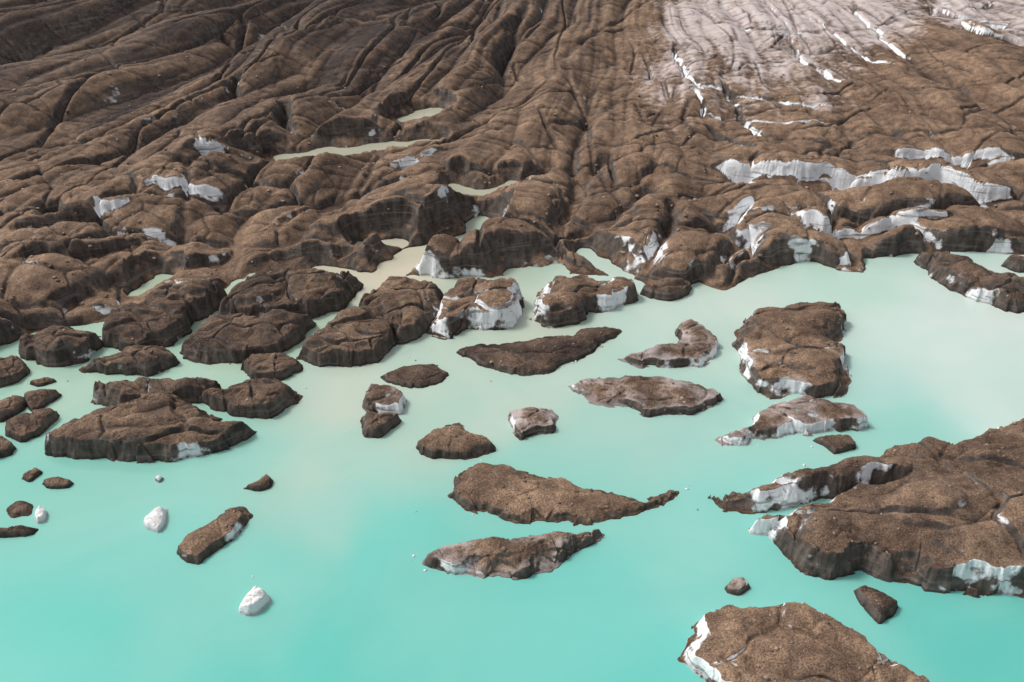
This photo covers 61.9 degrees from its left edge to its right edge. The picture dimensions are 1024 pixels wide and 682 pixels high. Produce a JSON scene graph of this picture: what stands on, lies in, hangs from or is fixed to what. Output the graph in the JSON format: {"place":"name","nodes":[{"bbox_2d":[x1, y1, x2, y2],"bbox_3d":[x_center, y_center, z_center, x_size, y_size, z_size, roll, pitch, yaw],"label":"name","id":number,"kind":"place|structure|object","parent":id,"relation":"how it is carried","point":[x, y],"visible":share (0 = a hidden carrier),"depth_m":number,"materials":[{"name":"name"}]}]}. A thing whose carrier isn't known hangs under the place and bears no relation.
{"place":"outdoors","nodes":[
{"label":"outdoors","id":0,"kind":"place"},
{"bbox_2d":[273,139,437,160],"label":"meltwater pond","id":1,"kind":"structure","parent":0,"point":[361,149],"depth_m":152.88,"materials":[{"name":"liquid"}]},
{"bbox_2d":[397,108,442,121],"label":"meltwater pond","id":2,"kind":"structure","parent":0,"point":[429,112],"depth_m":165.60,"materials":[{"name":"liquid"}]},
{"bbox_2d":[0,0,1023,345],"bbox_3d":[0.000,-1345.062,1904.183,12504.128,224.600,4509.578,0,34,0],"label":"glacier","id":3,"kind":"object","parent":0,"point":[328,54],"visible":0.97,"depth_m":153.28,"materials":[{"name":"brown stone"}]},
{"bbox_2d":[448,180,516,195],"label":"meltwater pond","id":4,"kind":"structure","parent":3,"relation":"on","point":[462,189],"depth_m":140.37,"materials":[{"name":"liquid"}]},
{"bbox_2d":[0,46,1023,681],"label":"scattered boulders","id":5,"kind":"object","parent":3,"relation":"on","point":[504,548],"visible":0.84,"depth_m":123.77,"materials":[{"name":"stone"}]},
{"bbox_2d":[0,216,1023,681],"bbox_3d":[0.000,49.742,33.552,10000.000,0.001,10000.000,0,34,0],"label":"glacial lake","id":6,"kind":"structure","parent":0,"point":[342,528],"depth_m":82.01,"materials":[{"name":"teal liquid"}]},
{"bbox_2d":[0,435,16,457],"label":"iceberg","id":7,"kind":"object","parent":6,"relation":"on","point":[7,447],"visible":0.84,"depth_m":89.47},
{"bbox_2d":[0,395,26,422],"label":"iceberg","id":8,"kind":"object","parent":6,"relation":"on","point":[17,404],"visible":0.7,"depth_m":95.12,"materials":[{"name":"brown stone"}]},
{"bbox_2d":[0,355,29,387],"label":"iceberg","id":9,"kind":"object","parent":6,"relation":"on","point":[12,371],"visible":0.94,"depth_m":100.32,"materials":[{"name":"brown stone"}]},
{"bbox_2d":[0,525,37,537],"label":"iceberg","id":10,"kind":"object","parent":6,"relation":"on","point":[17,531],"visible":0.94,"depth_m":80.02,"materials":[{"name":"brown stone"}]},
{"bbox_2d":[6,501,33,517],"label":"iceberg","id":11,"kind":"object","parent":6,"relation":"on","point":[16,509],"visible":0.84,"depth_m":82.56,"materials":[{"name":"brown stone"}]},
{"bbox_2d":[5,408,59,442],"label":"iceberg","id":12,"kind":"object","parent":6,"relation":"on","point":[35,423],"visible":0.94,"depth_m":92.45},
{"bbox_2d":[22,467,42,481],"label":"iceberg","id":13,"kind":"object","parent":6,"relation":"on","point":[34,473],"visible":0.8,"depth_m":86.47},
{"bbox_2d":[34,506,48,523],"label":"iceberg","id":14,"kind":"object","parent":6,"relation":"on","point":[41,515],"visible":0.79,"depth_m":81.70,"materials":[{"name":"white ice"}]},
{"bbox_2d":[24,389,61,411],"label":"iceberg","id":15,"kind":"object","parent":6,"relation":"on","point":[39,398],"visible":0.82,"depth_m":96.39,"materials":[{"name":"brown stone"}]},
{"bbox_2d":[30,377,56,386],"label":"iceberg","id":16,"kind":"object","parent":6,"relation":"on","point":[43,381],"visible":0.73,"depth_m":99.59,"materials":[{"name":"brown stone"}]},
{"bbox_2d":[42,477,73,488],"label":"iceberg","id":17,"kind":"object","parent":6,"relation":"on","point":[56,483],"visible":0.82,"depth_m":85.41,"materials":[{"name":"brown stone"}]},
{"bbox_2d":[18,324,102,367],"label":"ice block","id":18,"kind":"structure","parent":6,"relation":"on","point":[69,346],"depth_m":103.24,"materials":[{"name":"brown stone"}]},
{"bbox_2d":[79,344,179,376],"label":"ice block","id":19,"kind":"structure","parent":6,"relation":"on","point":[137,359],"depth_m":101.44,"materials":[{"name":"brown stone"}]},
{"bbox_2d":[44,393,256,463],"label":"iceberg","id":20,"kind":"object","parent":6,"relation":"on","point":[103,434],"visible":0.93,"depth_m":89.33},
{"bbox_2d":[89,377,221,406],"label":"iceberg","id":21,"kind":"object","parent":6,"relation":"on","point":[185,389],"visible":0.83,"depth_m":96.47,"materials":[{"name":"brown stone"}]},
{"bbox_2d":[143,506,168,532],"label":"iceberg","id":22,"kind":"object","parent":6,"relation":"on","point":[155,519],"visible":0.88,"depth_m":80.98,"materials":[{"name":"white ice"}]},
{"bbox_2d":[155,475,163,482],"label":"iceberg","id":23,"kind":"object","parent":6,"relation":"on","point":[158,478],"visible":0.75,"depth_m":86.17,"materials":[{"name":"white ice"}]},
{"bbox_2d":[102,279,226,350],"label":"ice block","id":24,"kind":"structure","parent":6,"relation":"on","point":[184,306],"depth_m":108.05,"materials":[{"name":"brown stone"}]},
{"bbox_2d":[177,506,252,564],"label":"iceberg","id":25,"kind":"object","parent":6,"relation":"on","point":[215,534],"visible":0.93,"depth_m":78.97,"materials":[{"name":"brown stone"}]},
{"bbox_2d":[197,378,302,418],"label":"iceberg","id":26,"kind":"object","parent":6,"relation":"on","point":[276,397],"visible":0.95,"depth_m":95.27,"materials":[{"name":"brown stone"}]},
{"bbox_2d":[238,586,271,616],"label":"iceberg","id":27,"kind":"object","parent":6,"relation":"on","point":[256,600],"visible":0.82,"depth_m":72.92,"materials":[{"name":"white ice"}]},
{"bbox_2d":[244,474,272,491],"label":"iceberg","id":28,"kind":"object","parent":6,"relation":"on","point":[264,482],"visible":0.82,"depth_m":85.17,"materials":[{"name":"brown stone"}]},
{"bbox_2d":[180,268,363,364],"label":"ice block","id":29,"kind":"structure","parent":6,"relation":"on","point":[298,301],"depth_m":110.07,"materials":[{"name":"brown stone"}]},
{"bbox_2d":[241,353,302,380],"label":"ice block","id":30,"kind":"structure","parent":6,"relation":"on","point":[280,366],"depth_m":101.02,"materials":[{"name":"brown stone"}]},
{"bbox_2d":[296,306,395,367],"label":"ice block","id":31,"kind":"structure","parent":6,"relation":"on","point":[342,341],"depth_m":103.54,"materials":[{"name":"brown stone"}]},
{"bbox_2d":[360,383,406,438],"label":"iceberg","id":32,"kind":"object","parent":6,"relation":"on","point":[387,403],"visible":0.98,"depth_m":94.89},
{"bbox_2d":[358,276,443,344],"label":"ice block","id":33,"kind":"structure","parent":6,"relation":"on","point":[390,298],"depth_m":109.93,"materials":[{"name":"brown stone"}]},
{"bbox_2d":[380,364,448,388],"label":"iceberg","id":34,"kind":"object","parent":6,"relation":"on","point":[430,374],"visible":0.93,"depth_m":100.22,"materials":[{"name":"brown stone"}]},
{"bbox_2d":[26,326,812,576],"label":"floating ice fragments","id":35,"kind":"object","parent":6,"relation":"on","point":[804,465],"visible":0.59,"depth_m":88.26,"materials":[{"name":"white ice"}]},
{"bbox_2d":[416,423,495,459],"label":"iceberg","id":36,"kind":"object","parent":6,"relation":"on","point":[459,441],"visible":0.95,"depth_m":89.54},
{"bbox_2d":[426,277,524,339],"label":"ice block","id":37,"kind":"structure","parent":6,"relation":"on","point":[498,304],"depth_m":109.31,"materials":[{"name":"white ice"}]},
{"bbox_2d":[422,529,604,579],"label":"iceberg","id":38,"kind":"object","parent":6,"relation":"on","point":[529,556],"visible":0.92,"depth_m":76.84,"materials":[{"name":"brown stone"}]},
{"bbox_2d":[508,407,558,440],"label":"iceberg","id":39,"kind":"object","parent":6,"relation":"on","point":[526,423],"visible":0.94,"depth_m":92.69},
{"bbox_2d":[456,326,621,375],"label":"iceberg","id":40,"kind":"object","parent":6,"relation":"on","point":[591,340],"visible":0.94,"depth_m":103.89,"materials":[{"name":"brown stone"}]},
{"bbox_2d":[448,462,678,525],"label":"iceberg","id":41,"kind":"object","parent":6,"relation":"on","point":[484,494],"visible":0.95,"depth_m":83.02,"materials":[{"name":"brown stone"}]},
{"bbox_2d":[529,274,638,328],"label":"ice block","id":42,"kind":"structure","parent":6,"relation":"on","point":[576,300],"depth_m":112.60,"materials":[{"name":"brown stone"}]},
{"bbox_2d":[568,375,723,417],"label":"iceberg","id":43,"kind":"object","parent":6,"relation":"on","point":[627,391],"visible":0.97,"depth_m":96.72,"materials":[{"name":"brown stone"}]},
{"bbox_2d":[640,280,691,301],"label":"ice block","id":44,"kind":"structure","parent":6,"relation":"on","point":[666,291],"depth_m":115.70,"materials":[{"name":"brown stone"}]},
{"bbox_2d":[617,319,719,368],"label":"iceberg","id":45,"kind":"object","parent":6,"relation":"on","point":[694,341],"visible":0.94,"depth_m":103.60,"materials":[{"name":"brown stone"}]},
{"bbox_2d":[724,577,749,595],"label":"iceberg","id":46,"kind":"object","parent":6,"relation":"on","point":[737,586],"visible":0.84,"depth_m":74.58,"materials":[{"name":"stone"}]},
{"bbox_2d":[732,301,851,399],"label":"iceberg","id":47,"kind":"object","parent":6,"relation":"on","point":[767,376],"visible":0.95,"depth_m":101.67,"materials":[{"name":"brown stone"}]},
{"bbox_2d":[715,394,868,446],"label":"iceberg","id":48,"kind":"object","parent":6,"relation":"on","point":[786,418],"visible":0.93,"depth_m":92.54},
{"bbox_2d":[677,602,929,681],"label":"iceberg","id":49,"kind":"object","parent":6,"relation":"on","point":[734,641],"visible":0.97,"depth_m":67.85,"materials":[{"name":"brown stone"}]},
{"bbox_2d":[813,434,855,454],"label":"iceberg","id":50,"kind":"object","parent":6,"relation":"on","point":[835,444],"visible":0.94,"depth_m":90.19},
{"bbox_2d":[708,418,1023,597],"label":"iceberg","id":51,"kind":"object","parent":6,"relation":"on","point":[943,554],"visible":0.99,"depth_m":78.06,"materials":[{"name":"brown stone"}]},
{"bbox_2d":[854,585,898,623],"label":"iceberg","id":52,"kind":"object","parent":6,"relation":"on","point":[884,608],"visible":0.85,"depth_m":72.73,"materials":[{"name":"brown stone"}]},
{"bbox_2d":[913,251,1023,313],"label":"iceberg","id":53,"kind":"object","parent":6,"relation":"on","point":[952,272],"visible":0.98,"depth_m":116.42,"materials":[{"name":"brown stone"}]},
{"bbox_2d":[1001,255,1023,272],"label":"iceberg","id":54,"kind":"object","parent":6,"relation":"on","point":[1014,263],"visible":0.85,"depth_m":121.86,"materials":[{"name":"brown stone"}]}
]}

